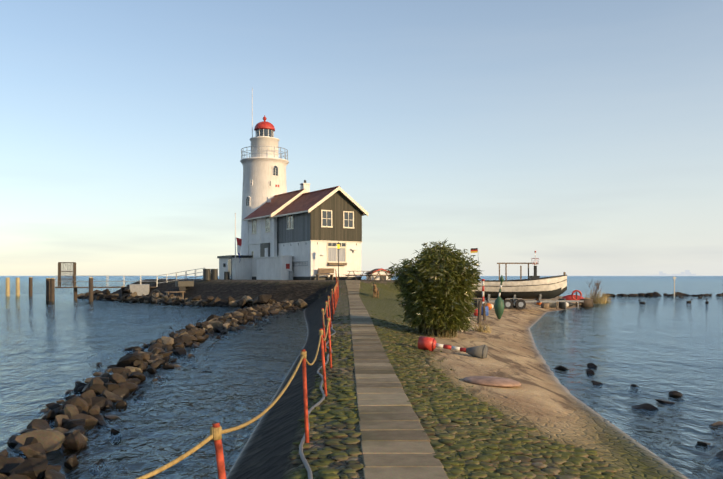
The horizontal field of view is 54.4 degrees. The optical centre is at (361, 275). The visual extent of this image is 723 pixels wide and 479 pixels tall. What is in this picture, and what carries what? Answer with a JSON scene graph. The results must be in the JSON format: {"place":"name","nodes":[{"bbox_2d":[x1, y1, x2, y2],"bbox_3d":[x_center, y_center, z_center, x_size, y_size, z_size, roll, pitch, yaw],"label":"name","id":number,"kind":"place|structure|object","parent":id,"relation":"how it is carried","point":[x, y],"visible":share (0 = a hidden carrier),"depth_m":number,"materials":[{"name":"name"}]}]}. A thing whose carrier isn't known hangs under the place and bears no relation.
{"place":"outdoors","nodes":[
{"label":"outdoors","id":0,"kind":"place"},
{"bbox_2d":[217,180,367,279],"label":"keepers house","id":1,"kind":"structure","parent":0,"point":[302,232],"depth_m":58.95,"materials":[{"name":"white paint"}]},
{"bbox_2d":[0,278,719,293],"bbox_3d":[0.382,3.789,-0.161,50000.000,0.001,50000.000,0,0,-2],"label":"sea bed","id":2,"kind":"object","parent":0,"point":[1,288],"depth_m":212.06,"materials":[{"name":"blue"}]},
{"bbox_2d":[0,279,722,478],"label":"ground","id":3,"kind":"structure","parent":0,"point":[543,401],"depth_m":13.74,"materials":[{"name":"brown sand"}]},
{"bbox_2d":[6,262,205,316],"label":"jetty","id":4,"kind":"object","parent":3,"relation":"on","point":[140,289],"visible":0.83,"depth_m":63.74,"materials":[{"name":"brown wood"}]},
{"bbox_2d":[0,300,301,478],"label":"breakwater rocks","id":5,"kind":"object","parent":3,"relation":"on","point":[36,441],"visible":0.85,"depth_m":12.11,"materials":[{"name":"grey stone"}]},
{"bbox_2d":[151,289,160,305],"bbox_3d":[-16.706,1.788,57.144,0.779,1.390,0.140,0,0,-2],"label":"round sign","id":6,"kind":"object","parent":3,"relation":"on","point":[156,297],"visible":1,"depth_m":57.09,"materials":[{"name":"paint"}]},
{"bbox_2d":[77,289,307,307],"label":"mound rocks","id":7,"kind":"object","parent":3,"relation":"on","point":[172,299],"visible":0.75,"depth_m":54.82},
{"bbox_2d":[135,269,338,478],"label":"rope fence","id":8,"kind":"object","parent":3,"relation":"on","point":[216,432],"visible":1,"depth_m":6.94,"materials":[{"name":"red paint"}]},
{"bbox_2d":[235,213,241,279],"bbox_3d":[-11.076,-2.656,63.190,0.630,5.990,0.120,0,0,-2],"label":"flagpole","id":9,"kind":"object","parent":3,"relation":"on","point":[239,241],"visible":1,"depth_m":63.16,"materials":[{"name":"white metal"}]},
{"bbox_2d":[166,268,333,297],"bbox_3d":[-9.037,0.723,60.025,14.205,2.717,6.170,0,0,7],"label":"terrace clutter","id":10,"kind":"object","parent":3,"relation":"on","point":[208,274],"visible":0.85,"depth_m":60.15,"materials":[{"name":"paint"}]},
{"bbox_2d":[240,95,288,254],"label":"lighthouse tower","id":11,"kind":"structure","parent":3,"relation":"on","point":[264,171],"depth_m":68.82,"materials":[{"name":"white paint"}]},
{"bbox_2d":[299,322,335,478],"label":"hose","id":12,"kind":"object","parent":3,"relation":"on","point":[306,464],"visible":0.62,"depth_m":8.70,"materials":[{"name":"grey rubber"}]},
{"bbox_2d":[337,242,339,279],"bbox_3d":[-1.810,-1.178,55.398,0.297,3.035,0.297,0,0,-2],"label":"street lantern","id":13,"kind":"object","parent":3,"relation":"on","point":[338,245],"visible":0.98,"depth_m":55.36,"materials":[{"name":"paint"}]},
{"bbox_2d":[346,271,370,279],"bbox_3d":[-0.235,-0.010,56.766,1.800,0.781,1.680,0,0,-37],"label":"picnic table","id":14,"kind":"object","parent":3,"relation":"on","point":[360,275],"visible":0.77,"depth_m":56.88,"materials":[{"name":"brown wood"}]},
{"bbox_2d":[373,283,378,297],"bbox_3d":[0.942,0.961,46.789,0.357,1.049,1.375,0,0,10],"label":"dog","id":15,"kind":"object","parent":3,"relation":"on","point":[375,290],"visible":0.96,"depth_m":46.51},
{"bbox_2d":[364,268,390,279],"bbox_3d":[1.417,-0.121,57.890,2.020,1.020,1.530,0,0,-17],"label":"dome tent","id":16,"kind":"object","parent":3,"relation":"on","point":[381,272],"visible":0.56,"depth_m":57.28,"materials":[{"name":"white fabric"}]},
{"bbox_2d":[367,271,390,280],"bbox_3d":[1.373,-0.010,55.880,1.680,0.781,1.800,0,0,-22],"label":"picnic table","id":17,"kind":"object","parent":3,"relation":"on","point":[378,275],"visible":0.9,"depth_m":55.37,"materials":[{"name":"brown wood"}]},
{"bbox_2d":[345,280,448,478],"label":"path slabs","id":18,"kind":"structure","parent":3,"relation":"on","point":[395,442],"depth_m":8.55,"materials":[{"name":"concrete"}]},
{"bbox_2d":[384,240,482,337],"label":"bush leaves","id":19,"kind":"object","parent":3,"relation":"on","point":[463,305],"visible":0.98,"depth_m":21.35,"materials":[{"name":"green plant"}]},
{"bbox_2d":[316,311,560,478],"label":"moss tufts","id":20,"kind":"object","parent":3,"relation":"on","point":[497,448],"visible":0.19,"depth_m":10.68,"materials":[{"name":"green plant"}]},
{"bbox_2d":[418,336,487,358],"bbox_3d":[2.224,1.775,17.181,1.701,0.574,0.420,0,0,24],"label":"spar buoy","id":21,"kind":"object","parent":3,"relation":"on","point":[431,344],"visible":0.94,"depth_m":17.13,"materials":[{"name":"red paint"}]},
{"bbox_2d":[287,316,622,478],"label":"cobble stones","id":22,"kind":"object","parent":3,"relation":"on","point":[333,448],"visible":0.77,"depth_m":8.21,"materials":[{"name":"grey stone"}]},
{"bbox_2d":[477,301,485,324],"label":"mooring posts","id":23,"kind":"object","parent":3,"relation":"on","point":[480,304],"visible":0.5,"depth_m":27.96,"materials":[{"name":"brown wood"}]},
{"bbox_2d":[482,279,484,302],"bbox_3d":[6.587,1.068,38.052,0.171,1.800,0.180,0,0,-2],"label":"banded pole","id":24,"kind":"object","parent":3,"relation":"on","point":[483,280],"visible":0.73,"depth_m":37.99,"materials":[{"name":"red paint"}]},
{"bbox_2d":[463,376,520,386],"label":"stone slab","id":25,"kind":"structure","parent":3,"relation":"on","point":[493,381],"depth_m":12.65,"materials":[{"name":"stone"}]},
{"bbox_2d":[494,275,503,318],"bbox_3d":[6.276,0.973,32.039,0.480,2.020,0.468,0,0,-2],"label":"green buoy","id":26,"kind":"object","parent":3,"relation":"on","point":[499,306],"visible":1,"depth_m":31.91,"materials":[{"name":"green plastic"}]},
{"bbox_2d":[473,296,580,315],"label":"buoys","id":27,"kind":"object","parent":3,"relation":"on","point":[562,305],"visible":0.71,"depth_m":45.24,"materials":[{"name":"paint"}]},
{"bbox_2d":[472,248,583,309],"bbox_3d":[9.908,0.129,42.120,6.704,3.681,2.210,0,0,2],"label":"boat on trailer","id":28,"kind":"object","parent":3,"relation":"on","point":[535,287],"visible":0.9,"depth_m":41.42,"materials":[{"name":"paint"}]},
{"bbox_2d":[471,248,477,252],"bbox_3d":[6.815,-1.540,42.569,0.420,0.300,0.060,0,0,2],"label":"flag","id":29,"kind":"object","parent":28,"relation":"attached to","point":[474,250],"visible":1,"depth_m":42.55,"materials":[{"name":"multicoloured fabric"}]},
{"bbox_2d":[473,290,611,332],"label":"dry reeds","id":30,"kind":"object","parent":3,"relation":"on","point":[597,299],"visible":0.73,"depth_m":56.85,"materials":[{"name":"beige plant"}]},
{"bbox_2d":[556,290,592,306],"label":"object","id":31,"kind":"object","parent":3,"relation":"on","point":[587,303],"visible":0.56,"depth_m":51.09,"materials":[{"name":"red paint"}]},
{"bbox_2d":[586,279,602,296],"bbox_3d":[18.980,1.102,56.900,1.347,2.254,1.792,0,0,36],"label":"bare shrub","id":32,"kind":"object","parent":3,"relation":"on","point":[597,287],"visible":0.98,"depth_m":56.76,"materials":[{"name":"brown plant"}]},
{"bbox_2d":[553,363,722,472],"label":"rocks in water","id":33,"kind":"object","parent":3,"relation":"on","point":[674,394],"visible":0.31,"depth_m":11.90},
{"bbox_2d":[0,276,722,478],"bbox_3d":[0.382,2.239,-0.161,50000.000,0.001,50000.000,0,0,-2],"label":"water","id":34,"kind":"structure","parent":0,"point":[690,285],"depth_m":22.00,"materials":[{"name":"blue liquid"}]},
{"bbox_2d":[602,291,722,300],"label":"breakwater rocks","id":35,"kind":"object","parent":34,"relation":"in","point":[655,293],"visible":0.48,"depth_m":78.27,"materials":[{"name":"grey stone"}]},
{"bbox_2d":[639,294,708,303],"bbox_3d":[29.386,2.085,63.154,4.610,0.392,18.758,0,0,34],"label":"duck","id":36,"kind":"object","parent":34,"relation":"on","point":[679,297],"visible":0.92,"depth_m":58.58},
{"bbox_2d":[0,0,722,275],"label":"sky","id":37,"kind":"structure","parent":0,"point":[586,136],"materials":[{"name":"blue"}]},
{"bbox_2d":[540,270,722,275],"bbox_3d":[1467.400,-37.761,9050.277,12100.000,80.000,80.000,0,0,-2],"label":"distant skyline","id":38,"kind":"structure","parent":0,"point":[685,273],"depth_m":9092.22,"materials":[{"name":"grey"}]}
]}

